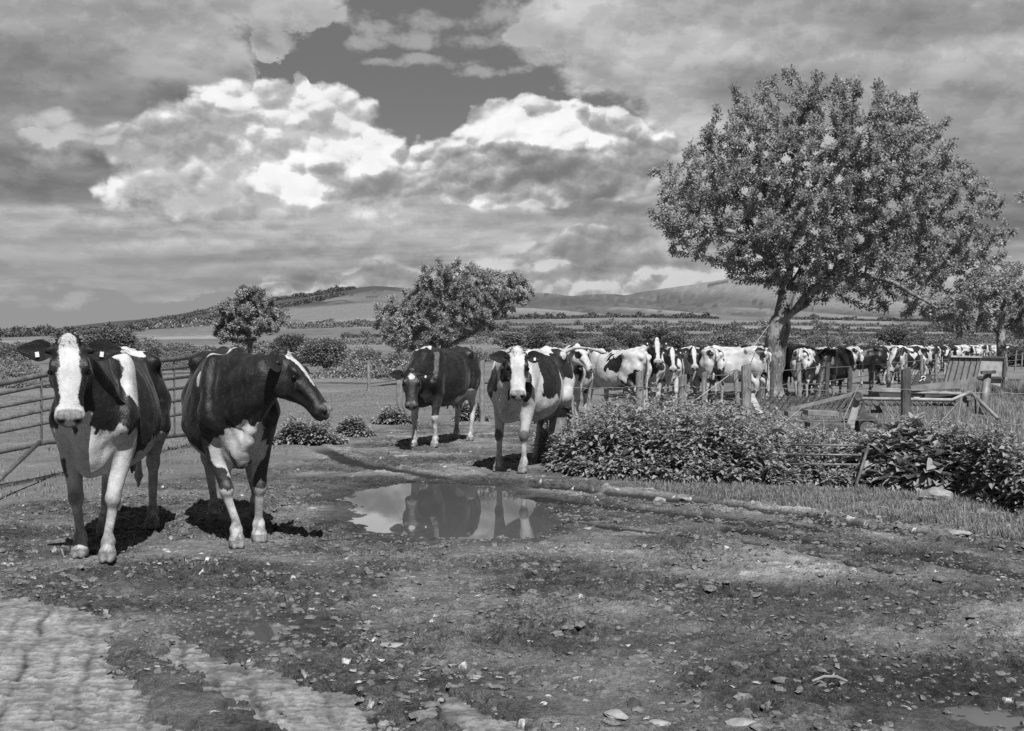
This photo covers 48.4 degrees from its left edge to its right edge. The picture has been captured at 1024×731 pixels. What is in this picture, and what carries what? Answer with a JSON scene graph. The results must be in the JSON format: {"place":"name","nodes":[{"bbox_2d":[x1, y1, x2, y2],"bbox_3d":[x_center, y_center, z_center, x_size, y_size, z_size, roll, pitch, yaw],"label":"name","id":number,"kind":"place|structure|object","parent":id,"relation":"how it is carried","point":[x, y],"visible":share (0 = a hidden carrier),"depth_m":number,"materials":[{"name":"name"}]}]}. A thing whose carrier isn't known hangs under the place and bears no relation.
{"place":"outdoors","nodes":[
{"label":"outdoors","id":0,"kind":"place"},
{"bbox_2d":[0,387,492,508],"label":"paddock grass","id":1,"kind":"structure","parent":0,"point":[168,448],"depth_m":23.28,"materials":[{"name":"plant"}]},
{"bbox_2d":[0,277,1023,730],"bbox_3d":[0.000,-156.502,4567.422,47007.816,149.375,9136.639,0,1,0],"label":"ground","id":2,"kind":"structure","parent":0,"point":[332,473],"depth_m":7.21,"materials":[{"name":"soil"}]},
{"bbox_2d":[0,341,30,362],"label":"bush","id":3,"kind":"object","parent":2,"relation":"on","point":[9,349],"visible":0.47,"depth_m":94.10,"materials":[{"name":"grey plant"}]},
{"bbox_2d":[1,377,51,387],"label":"weed clump","id":4,"kind":"object","parent":2,"relation":"on","point":[25,384],"visible":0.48,"depth_m":45.66,"materials":[{"name":"plant"}]},
{"bbox_2d":[0,321,146,337],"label":"woodland","id":5,"kind":"object","parent":2,"relation":"on","point":[41,330],"visible":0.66,"depth_m":1154.57,"materials":[{"name":"grey plant"}]},
{"bbox_2d":[16,329,170,563],"bbox_3d":[-2.983,0.550,8.399,0.725,1.607,2.266,0,1,-8],"label":"cow","id":6,"kind":"object","parent":2,"relation":"on","point":[109,418],"visible":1,"depth_m":7.86},
{"bbox_2d":[0,355,192,481],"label":"field gate","id":7,"kind":"structure","parent":2,"relation":"on","point":[31,447],"depth_m":13.95,"materials":[{"name":"metal"}]},
{"bbox_2d":[0,344,193,379],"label":"hedgerow","id":8,"kind":"object","parent":2,"relation":"on","point":[7,375],"visible":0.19,"depth_m":51.59,"materials":[{"name":"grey plant"}]},
{"bbox_2d":[84,326,140,350],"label":"bush","id":9,"kind":"object","parent":2,"relation":"on","point":[117,337],"visible":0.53,"depth_m":74.23,"materials":[{"name":"grey plant"}]},
{"bbox_2d":[0,337,293,354],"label":"hedgerow","id":10,"kind":"object","parent":2,"relation":"on","point":[259,347],"visible":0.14,"depth_m":162.30,"materials":[{"name":"grey plant"}]},
{"bbox_2d":[133,339,165,356],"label":"bush","id":11,"kind":"object","parent":2,"relation":"on","point":[153,349],"visible":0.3,"depth_m":81.20,"materials":[{"name":"grey plant"}]},
{"bbox_2d":[159,342,200,364],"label":"bush","id":12,"kind":"object","parent":2,"relation":"on","point":[193,349],"visible":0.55,"depth_m":77.64,"materials":[{"name":"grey plant"}]},
{"bbox_2d":[146,317,214,329],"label":"woodland","id":13,"kind":"object","parent":2,"relation":"on","point":[175,324],"visible":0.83,"depth_m":1530.49,"materials":[{"name":"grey plant"}]},
{"bbox_2d":[124,285,357,326],"bbox_3d":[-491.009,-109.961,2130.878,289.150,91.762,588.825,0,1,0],"label":"woodland","id":14,"kind":"object","parent":2,"relation":"on","point":[181,319],"visible":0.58,"depth_m":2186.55,"materials":[{"name":"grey plant"}]},
{"bbox_2d":[210,283,292,353],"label":"ash tree","id":15,"kind":"object","parent":2,"relation":"on","point":[237,322],"visible":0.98,"depth_m":59.64,"materials":[{"name":"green plant"}]},
{"bbox_2d":[181,346,332,548],"bbox_3d":[-2.136,0.592,8.951,0.831,1.504,2.302,-1,1,-27],"label":"cow","id":16,"kind":"object","parent":2,"relation":"on","point":[231,411],"visible":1,"depth_m":8.33},
{"bbox_2d":[0,595,539,730],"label":"concrete yard","id":17,"kind":"structure","parent":2,"relation":"on","point":[52,678],"depth_m":5.00,"materials":[{"name":"concrete"}]},
{"bbox_2d":[243,621,297,642],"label":"puddle","id":18,"kind":"object","parent":2,"relation":"on","point":[264,632],"visible":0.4,"depth_m":6.04,"materials":[{"name":"grey liquid"}]},
{"bbox_2d":[268,332,308,356],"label":"bush","id":19,"kind":"object","parent":2,"relation":"on","point":[291,341],"visible":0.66,"depth_m":89.40,"materials":[{"name":"grey plant"}]},
{"bbox_2d":[272,413,348,445],"bbox_3d":[-3.103,0.987,17.287,1.327,0.534,0.785,0,1,0],"label":"weed clump","id":20,"kind":"object","parent":2,"relation":"on","point":[298,431],"visible":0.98,"depth_m":17.04,"materials":[{"name":"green plant"}]},
{"bbox_2d":[294,336,351,370],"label":"bush","id":21,"kind":"object","parent":2,"relation":"on","point":[317,351],"visible":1,"depth_m":67.32,"materials":[{"name":"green plant"}]},
{"bbox_2d":[251,318,401,327],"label":"hedgerow","id":22,"kind":"object","parent":2,"relation":"on","point":[324,321],"visible":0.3,"depth_m":1152.59,"materials":[{"name":"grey plant"}]},
{"bbox_2d":[335,414,377,437],"bbox_3d":[-2.604,1.014,18.705,0.824,0.438,0.565,0,1,0],"label":"weed clump","id":23,"kind":"object","parent":2,"relation":"on","point":[354,426],"visible":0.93,"depth_m":18.54,"materials":[{"name":"grey plant"}]},
{"bbox_2d":[311,354,411,379],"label":"hedgerow","id":24,"kind":"object","parent":2,"relation":"on","point":[383,373],"visible":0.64,"depth_m":50.84,"materials":[{"name":"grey plant"}]},
{"bbox_2d":[342,345,386,372],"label":"hawthorn","id":25,"kind":"object","parent":2,"relation":"on","point":[359,353],"visible":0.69,"depth_m":61.59,"materials":[{"name":"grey plant"}]},
{"bbox_2d":[369,402,419,424],"bbox_3d":[-2.241,0.941,21.571,1.033,0.470,0.619,0,1,0],"label":"weed clump","id":26,"kind":"object","parent":2,"relation":"on","point":[395,415],"visible":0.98,"depth_m":21.42,"materials":[{"name":"grey plant"}]},
{"bbox_2d":[385,353,412,370],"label":"bush","id":27,"kind":"object","parent":2,"relation":"on","point":[391,359],"visible":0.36,"depth_m":55.67,"materials":[{"name":"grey plant"}]},
{"bbox_2d":[396,365,402,409],"bbox_3d":[-2.477,0.664,25.013,0.146,1.357,0.139,0,1,0],"label":"fence post","id":28,"kind":"object","parent":2,"relation":"on","point":[399,398],"visible":0.47,"depth_m":24.96,"materials":[{"name":"grey wood"}]},
{"bbox_2d":[297,345,546,364],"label":"hedgerow","id":29,"kind":"object","parent":2,"relation":"on","point":[485,356],"visible":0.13,"depth_m":98.99,"materials":[{"name":"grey plant"}]},
{"bbox_2d":[389,346,480,447],"bbox_3d":[-1.117,0.447,17.066,0.772,1.493,2.355,0,1,24],"label":"cow","id":30,"kind":"object","parent":2,"relation":"on","point":[436,379],"visible":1,"depth_m":16.69},
{"bbox_2d":[335,483,567,538],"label":"puddle","id":31,"kind":"object","parent":2,"relation":"on","point":[429,511],"visible":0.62,"depth_m":10.31,"materials":[{"name":"grey liquid"}]},
{"bbox_2d":[370,256,535,354],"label":"apple tree","id":32,"kind":"object","parent":2,"relation":"on","point":[417,302],"visible":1,"depth_m":41.40,"materials":[{"name":"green plant"}]},
{"bbox_2d":[378,325,546,334],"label":"hedgerow","id":33,"kind":"object","parent":2,"relation":"on","point":[523,330],"visible":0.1,"depth_m":633.34,"materials":[{"name":"grey plant"}]},
{"bbox_2d":[450,400,492,421],"bbox_3d":[-0.794,0.890,22.309,0.845,0.519,0.632,0,1,0],"label":"weed clump","id":34,"kind":"object","parent":2,"relation":"on","point":[464,412],"visible":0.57,"depth_m":22.16,"materials":[{"name":"grey plant"}]},
{"bbox_2d":[479,359,484,421],"bbox_3d":[-0.581,0.635,22.013,0.114,1.504,0.110,0,1,0],"label":"fence post","id":35,"kind":"object","parent":2,"relation":"on","point":[482,397],"visible":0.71,"depth_m":21.97,"materials":[{"name":"grey wood"}]},
{"bbox_2d":[491,331,525,348],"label":"bush","id":36,"kind":"object","parent":2,"relation":"on","point":[514,339],"visible":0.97,"depth_m":229.06,"materials":[{"name":"grey plant"}]},
{"bbox_2d":[0,485,1023,730],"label":"mud lumps","id":37,"kind":"object","parent":2,"relation":"on","point":[446,671],"visible":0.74,"depth_m":6.79,"materials":[{"name":"soil"}]},
{"bbox_2d":[522,330,557,348],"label":"bush","id":38,"kind":"object","parent":2,"relation":"on","point":[533,340],"visible":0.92,"depth_m":189.04,"materials":[{"name":"grey plant"}]},
{"bbox_2d":[487,345,606,473],"bbox_3d":[0.289,0.502,13.785,1.000,1.502,2.209,1,1,29],"label":"cow","id":39,"kind":"object","parent":2,"relation":"on","point":[526,387],"visible":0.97,"depth_m":13.34},
{"bbox_2d":[547,362,568,443],"bbox_3d":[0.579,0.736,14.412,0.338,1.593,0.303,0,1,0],"label":"cow","id":40,"kind":"object","parent":2,"relation":"on","point":[559,419],"visible":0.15,"depth_m":14.31,"materials":[{"name":"black fur"}]},
{"bbox_2d":[550,330,583,343],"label":"bush","id":41,"kind":"object","parent":2,"relation":"on","point":[564,335],"visible":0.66,"depth_m":328.13,"materials":[{"name":"grey plant"}]},
{"bbox_2d":[558,343,594,421],"bbox_3d":[1.141,0.350,21.372,0.800,1.532,2.299,0,1,3],"label":"cow","id":42,"kind":"object","parent":2,"relation":"on","point":[583,367],"visible":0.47,"depth_m":20.80},
{"bbox_2d":[461,311,720,320],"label":"hedgerow","id":43,"kind":"object","parent":2,"relation":"on","point":[640,314],"visible":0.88,"depth_m":1441.87,"materials":[{"name":"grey plant"}]},
{"bbox_2d":[589,335,617,349],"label":"bush","id":44,"kind":"object","parent":2,"relation":"on","point":[602,342],"visible":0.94,"depth_m":183.91,"materials":[{"name":"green plant"}]},
{"bbox_2d":[602,709,628,719],"bbox_3d":[0.419,1.407,4.589,0.112,0.037,0.086,0,1,21],"label":"stone","id":45,"kind":"object","parent":2,"relation":"on","point":[615,714],"visible":0.99,"depth_m":4.56,"materials":[{"name":"stone"}]},
{"bbox_2d":[602,330,629,342],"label":"bush","id":46,"kind":"object","parent":2,"relation":"on","point":[616,334],"visible":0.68,"depth_m":288.34,"materials":[{"name":"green plant"}]},
{"bbox_2d":[587,348,651,415],"bbox_3d":[2.006,0.351,23.799,0.746,1.442,2.443,-1,1,-38],"label":"cow","id":47,"kind":"object","parent":2,"relation":"on","point":[614,369],"visible":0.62,"depth_m":23.21},
{"bbox_2d":[238,332,1023,344],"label":"hedgerow","id":48,"kind":"object","parent":2,"relation":"on","point":[366,340],"visible":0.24,"depth_m":330.65,"materials":[{"name":"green plant"}]},
{"bbox_2d":[619,333,643,348],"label":"bush","id":49,"kind":"object","parent":2,"relation":"on","point":[637,339],"visible":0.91,"depth_m":198.81,"materials":[{"name":"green plant"}]},
{"bbox_2d":[636,370,643,421],"bbox_3d":[1.591,0.797,14.215,0.109,1.482,0.105,0,1,0],"label":"fence post","id":50,"kind":"object","parent":2,"relation":"on","point":[639,376],"visible":0.29,"depth_m":14.17,"materials":[{"name":"grey wood"}]},
{"bbox_2d":[286,318,1008,328],"bbox_3d":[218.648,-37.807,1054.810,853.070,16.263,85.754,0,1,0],"label":"hedgerow","id":51,"kind":"object","parent":2,"relation":"on","point":[308,324],"visible":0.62,"depth_m":1070.33,"materials":[{"name":"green plant"}]},
{"bbox_2d":[632,337,671,411],"bbox_3d":[2.971,0.220,24.922,0.776,1.669,2.222,0,1,-2],"label":"cow","id":52,"kind":"object","parent":2,"relation":"on","point":[654,348],"visible":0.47,"depth_m":24.13},
{"bbox_2d":[640,328,675,339],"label":"bush","id":53,"kind":"object","parent":2,"relation":"on","point":[658,332],"visible":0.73,"depth_m":337.33,"materials":[{"name":"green plant"}]},
{"bbox_2d":[659,346,685,408],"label":"cow","id":54,"kind":"object","parent":2,"relation":"on","point":[673,362],"visible":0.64,"depth_m":26.23},
{"bbox_2d":[661,333,690,348],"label":"bush","id":55,"kind":"object","parent":2,"relation":"on","point":[679,341],"visible":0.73,"depth_m":149.26,"materials":[{"name":"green plant"}]},
{"bbox_2d":[340,329,1014,337],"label":"hedgerow","id":56,"kind":"object","parent":2,"relation":"on","point":[760,332],"visible":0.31,"depth_m":547.84,"materials":[{"name":"grey plant"}]},
{"bbox_2d":[678,374,686,416],"bbox_3d":[2.189,0.819,14.615,0.120,1.422,0.120,0,1,0],"label":"fence post","id":57,"kind":"object","parent":2,"relation":"on","point":[682,379],"visible":0.23,"depth_m":14.56,"materials":[{"name":"grey wood"}]},
{"bbox_2d":[681,346,703,405],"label":"cow","id":58,"kind":"object","parent":2,"relation":"on","point":[690,356],"visible":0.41,"depth_m":27.65},
{"bbox_2d":[380,322,1010,332],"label":"hedgerow","id":59,"kind":"object","parent":2,"relation":"on","point":[929,327],"visible":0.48,"depth_m":780.15,"materials":[{"name":"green plant"}]},
{"bbox_2d":[701,371,706,419],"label":"fence post","id":60,"kind":"object","parent":2,"relation":"on","point":[704,383],"visible":0.53,"depth_m":19.96,"materials":[{"name":"grey wood"}]},
{"bbox_2d":[692,346,725,406],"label":"cow","id":61,"kind":"object","parent":2,"relation":"on","point":[711,360],"visible":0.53,"depth_m":27.19},
{"bbox_2d":[706,330,751,346],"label":"bush","id":62,"kind":"object","parent":2,"relation":"on","point":[736,341],"visible":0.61,"depth_m":129.29,"materials":[{"name":"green plant"}]},
{"bbox_2d":[733,369,740,414],"bbox_3d":[4.316,0.727,21.759,0.208,1.324,0.106,0,1,0],"label":"fence post","id":63,"kind":"object","parent":2,"relation":"on","point":[735,382],"visible":0.52,"depth_m":21.71,"materials":[{"name":"grey wood"}]},
{"bbox_2d":[703,345,771,405],"bbox_3d":[5.091,0.251,27.731,2.524,1.500,0.775,1,1,30],"label":"cow","id":64,"kind":"object","parent":2,"relation":"on","point":[757,357],"visible":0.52,"depth_m":27.20},
{"bbox_2d":[725,718,756,725],"bbox_3d":[0.917,1.420,4.532,0.133,0.022,0.094,0,1,6],"label":"stone","id":65,"kind":"object","parent":2,"relation":"on","point":[739,721],"visible":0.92,"depth_m":4.52,"materials":[{"name":"stone"}]},
{"bbox_2d":[741,363,751,427],"bbox_3d":[2.880,0.753,14.012,0.132,1.574,0.132,0,1,0],"label":"fence post","id":66,"kind":"object","parent":2,"relation":"on","point":[745,381],"visible":0.48,"depth_m":13.96,"materials":[{"name":"grey wood"}]},
{"bbox_2d":[748,387,906,420],"bbox_3d":[3.759,0.466,13.650,1.859,0.414,0.032,0,1,19],"label":"barbed wire","id":67,"kind":"object","parent":66,"relation":"attached to","point":[833,391],"visible":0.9,"depth_m":13.62,"materials":[{"name":"grey metal"}]},
{"bbox_2d":[504,339,1017,347],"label":"hedgerow","id":68,"kind":"object","parent":2,"relation":"on","point":[823,344],"visible":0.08,"depth_m":235.81,"materials":[{"name":"grey plant"}]},
{"bbox_2d":[769,360,773,413],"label":"fence post","id":69,"kind":"object","parent":2,"relation":"on","point":[772,375],"visible":0.47,"depth_m":23.55,"materials":[{"name":"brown wood"}]},
{"bbox_2d":[525,332,1023,340],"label":"hedgerow","id":70,"kind":"object","parent":2,"relation":"on","point":[690,337],"visible":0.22,"depth_m":413.53,"materials":[{"name":"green plant"}]},
{"bbox_2d":[530,381,1023,514],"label":"nettles","id":71,"kind":"object","parent":2,"relation":"on","point":[725,445],"visible":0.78,"depth_m":12.51,"materials":[{"name":"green plant"}]},
{"bbox_2d":[783,345,812,396],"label":"cow","id":72,"kind":"object","parent":2,"relation":"on","point":[787,373],"visible":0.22,"depth_m":32.55},
{"bbox_2d":[796,362,801,411],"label":"fence post","id":73,"kind":"object","parent":2,"relation":"on","point":[798,373],"visible":0.57,"depth_m":25.46,"materials":[{"name":"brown wood"}]},
{"bbox_2d":[790,347,819,398],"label":"cow","id":74,"kind":"object","parent":2,"relation":"on","point":[808,358],"visible":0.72,"depth_m":28.90},
{"bbox_2d":[601,473,1023,539],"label":"verge grass","id":75,"kind":"structure","parent":2,"relation":"on","point":[800,496],"depth_m":10.71,"materials":[{"name":"plant"}]},
{"bbox_2d":[752,391,881,434],"bbox_3d":[4.513,0.629,16.257,2.098,0.568,2.385,0,1,0],"label":"harrow","id":76,"kind":"object","parent":2,"relation":"on","point":[814,406],"visible":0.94,"depth_m":16.25,"materials":[{"name":"grey paint"}]},
{"bbox_2d":[783,443,870,487],"bbox_3d":[3.337,1.048,12.079,0.501,0.488,0.973,-1,1,-42],"label":"metal hurdle","id":77,"kind":"object","parent":2,"relation":"on","point":[843,464],"visible":0.77,"depth_m":12.08,"materials":[{"name":"metal"}]},
{"bbox_2d":[824,362,829,398],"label":"fence post","id":78,"kind":"object","parent":2,"relation":"on","point":[827,377],"visible":0.62,"depth_m":27.48,"materials":[{"name":"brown wood"}]},
{"bbox_2d":[808,347,854,401],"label":"cow","id":79,"kind":"object","parent":2,"relation":"on","point":[840,359],"visible":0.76,"depth_m":29.48},
{"bbox_2d":[645,64,1020,400],"bbox_3d":[8.358,-3.322,29.247,9.897,8.805,5.787,0,1,0],"label":"apple tree","id":80,"kind":"object","parent":2,"relation":"on","point":[771,225],"visible":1,"depth_m":28.42,"materials":[{"name":"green plant"}]},
{"bbox_2d":[662,386,1003,432],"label":"dead stems","id":81,"kind":"object","parent":2,"relation":"on","point":[895,416],"visible":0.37,"depth_m":14.15,"materials":[{"name":"grey plant"}]},
{"bbox_2d":[832,346,863,386],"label":"cow","id":82,"kind":"object","parent":2,"relation":"on","point":[857,351],"visible":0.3,"depth_m":40.19},
{"bbox_2d":[846,363,852,401],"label":"fence post","id":83,"kind":"object","parent":2,"relation":"on","point":[849,378],"visible":0.58,"depth_m":29.58,"materials":[{"name":"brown wood"}]},
{"bbox_2d":[842,335,860,345],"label":"hawthorn","id":84,"kind":"object","parent":2,"relation":"on","point":[852,340],"visible":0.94,"depth_m":257.11,"materials":[{"name":"grey plant"}]},
{"bbox_2d":[830,345,888,383],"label":"cow","id":85,"kind":"object","parent":2,"relation":"on","point":[879,352],"visible":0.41,"depth_m":42.68},
{"bbox_2d":[846,391,878,436],"bbox_3d":[4.771,0.695,15.435,0.488,0.693,0.240,0,1,0],"label":"machine stand","id":86,"kind":"object","parent":2,"relation":"on","point":[863,421],"visible":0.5,"depth_m":15.42,"materials":[{"name":"paint"}]},
{"bbox_2d":[868,355,875,396],"bbox_3d":[10.046,0.457,31.829,0.221,1.505,0.115,0,1,0],"label":"fence post","id":87,"kind":"object","parent":2,"relation":"on","point":[872,372],"visible":0.68,"depth_m":31.78,"materials":[{"name":"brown wood"}]},
{"bbox_2d":[872,327,916,345],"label":"bush","id":88,"kind":"object","parent":2,"relation":"on","point":[896,336],"visible":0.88,"depth_m":228.38,"materials":[{"name":"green plant"}]},
{"bbox_2d":[769,313,1023,322],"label":"hedgerow","id":89,"kind":"object","parent":2,"relation":"on","point":[815,316],"visible":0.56,"depth_m":1434.67,"materials":[{"name":"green plant"}]},
{"bbox_2d":[880,345,929,384],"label":"cow","id":90,"kind":"object","parent":2,"relation":"on","point":[899,352],"visible":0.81,"depth_m":42.64},
{"bbox_2d":[900,367,910,431],"bbox_3d":[4.638,0.787,13.413,0.128,1.541,0.124,0,1,0],"label":"fence post","id":91,"kind":"object","parent":2,"relation":"on","point":[905,393],"visible":0.4,"depth_m":13.36,"materials":[{"name":"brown wood"}]},
{"bbox_2d":[845,412,966,496],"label":"brambles","id":92,"kind":"object","parent":2,"relation":"on","point":[910,457],"visible":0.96,"depth_m":11.68,"materials":[{"name":"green plant"}]},
{"bbox_2d":[902,333,930,345],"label":"bush","id":93,"kind":"object","parent":2,"relation":"on","point":[920,342],"visible":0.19,"depth_m":104.84,"materials":[{"name":"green plant"}]},
{"bbox_2d":[899,345,940,377],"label":"cow","id":94,"kind":"object","parent":2,"relation":"on","point":[934,349],"visible":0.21,"depth_m":50.60},
{"bbox_2d":[920,354,922,374],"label":"fence post","id":95,"kind":"object","parent":2,"relation":"on","point":[921,363],"visible":0.47,"depth_m":38.85,"materials":[{"name":"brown wood"}]},
{"bbox_2d":[707,355,1021,409],"bbox_3d":[23.238,-0.139,55.271,0.018,0.765,81.049,1,1,29],"label":"lane wire","id":96,"kind":"object","parent":95,"relation":"attached to","point":[837,379],"visible":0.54,"depth_m":27.82,"materials":[{"name":"grey metal"}]},
{"bbox_2d":[911,344,946,375],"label":"cow","id":97,"kind":"object","parent":2,"relation":"on","point":[943,352],"visible":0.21,"depth_m":54.45},
{"bbox_2d":[861,370,998,419],"bbox_3d":[5.835,0.388,16.061,1.841,0.655,1.392,0,1,13],"label":"hay mower","id":98,"kind":"object","parent":2,"relation":"on","point":[920,382],"visible":0.93,"depth_m":15.91,"materials":[{"name":"paint"}]},
{"bbox_2d":[918,487,952,502],"bbox_3d":[4.053,1.272,10.896,0.312,0.224,0.262,0,1,24],"label":"stone","id":99,"kind":"object","parent":2,"relation":"on","point":[932,493],"visible":0.56,"depth_m":10.80,"materials":[{"name":"stone"}]},
{"bbox_2d":[924,334,971,344],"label":"bush","id":100,"kind":"object","parent":2,"relation":"on","point":[941,340],"visible":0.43,"depth_m":91.45,"materials":[{"name":"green plant"}]},
{"bbox_2d":[943,355,981,381],"bbox_3d":[7.049,0.078,17.807,0.579,0.474,0.095,0,1,0],"label":"ribbed sheet","id":101,"kind":"object","parent":2,"relation":"on","point":[962,367],"visible":0.75,"depth_m":17.80,"materials":[{"name":"grey paint"}]},
{"bbox_2d":[935,260,1023,378],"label":"apple tree","id":102,"kind":"object","parent":2,"relation":"on","point":[1014,326],"visible":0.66,"depth_m":45.76,"materials":[{"name":"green plant"}]},
{"bbox_2d":[940,705,1023,730],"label":"puddle","id":103,"kind":"object","parent":2,"relation":"on","point":[976,715],"visible":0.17,"depth_m":4.74,"materials":[{"name":"grey liquid"}]},
{"bbox_2d":[976,356,1005,387],"bbox_3d":[7.617,0.100,18.111,0.462,0.506,0.088,0,1,0],"label":"framed panel","id":104,"kind":"object","parent":2,"relation":"on","point":[996,363],"visible":0.78,"depth_m":18.10,"materials":[{"name":"paint"}]},
{"bbox_2d":[1006,342,1023,366],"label":"bush","id":105,"kind":"object","parent":2,"relation":"on","point":[1011,351],"visible":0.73,"depth_m":77.57,"materials":[{"name":"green plant"}]},
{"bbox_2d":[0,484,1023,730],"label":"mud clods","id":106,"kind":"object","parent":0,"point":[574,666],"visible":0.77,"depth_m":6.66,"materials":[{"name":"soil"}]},
{"bbox_2d":[0,0,1023,330],"label":"sky","id":107,"kind":"structure","parent":0,"point":[158,158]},
{"bbox_2d":[705,376,1023,453],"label":"rough grass","id":108,"kind":"structure","parent":0,"point":[1015,388],"depth_m":23.92,"materials":[{"name":"plant"}]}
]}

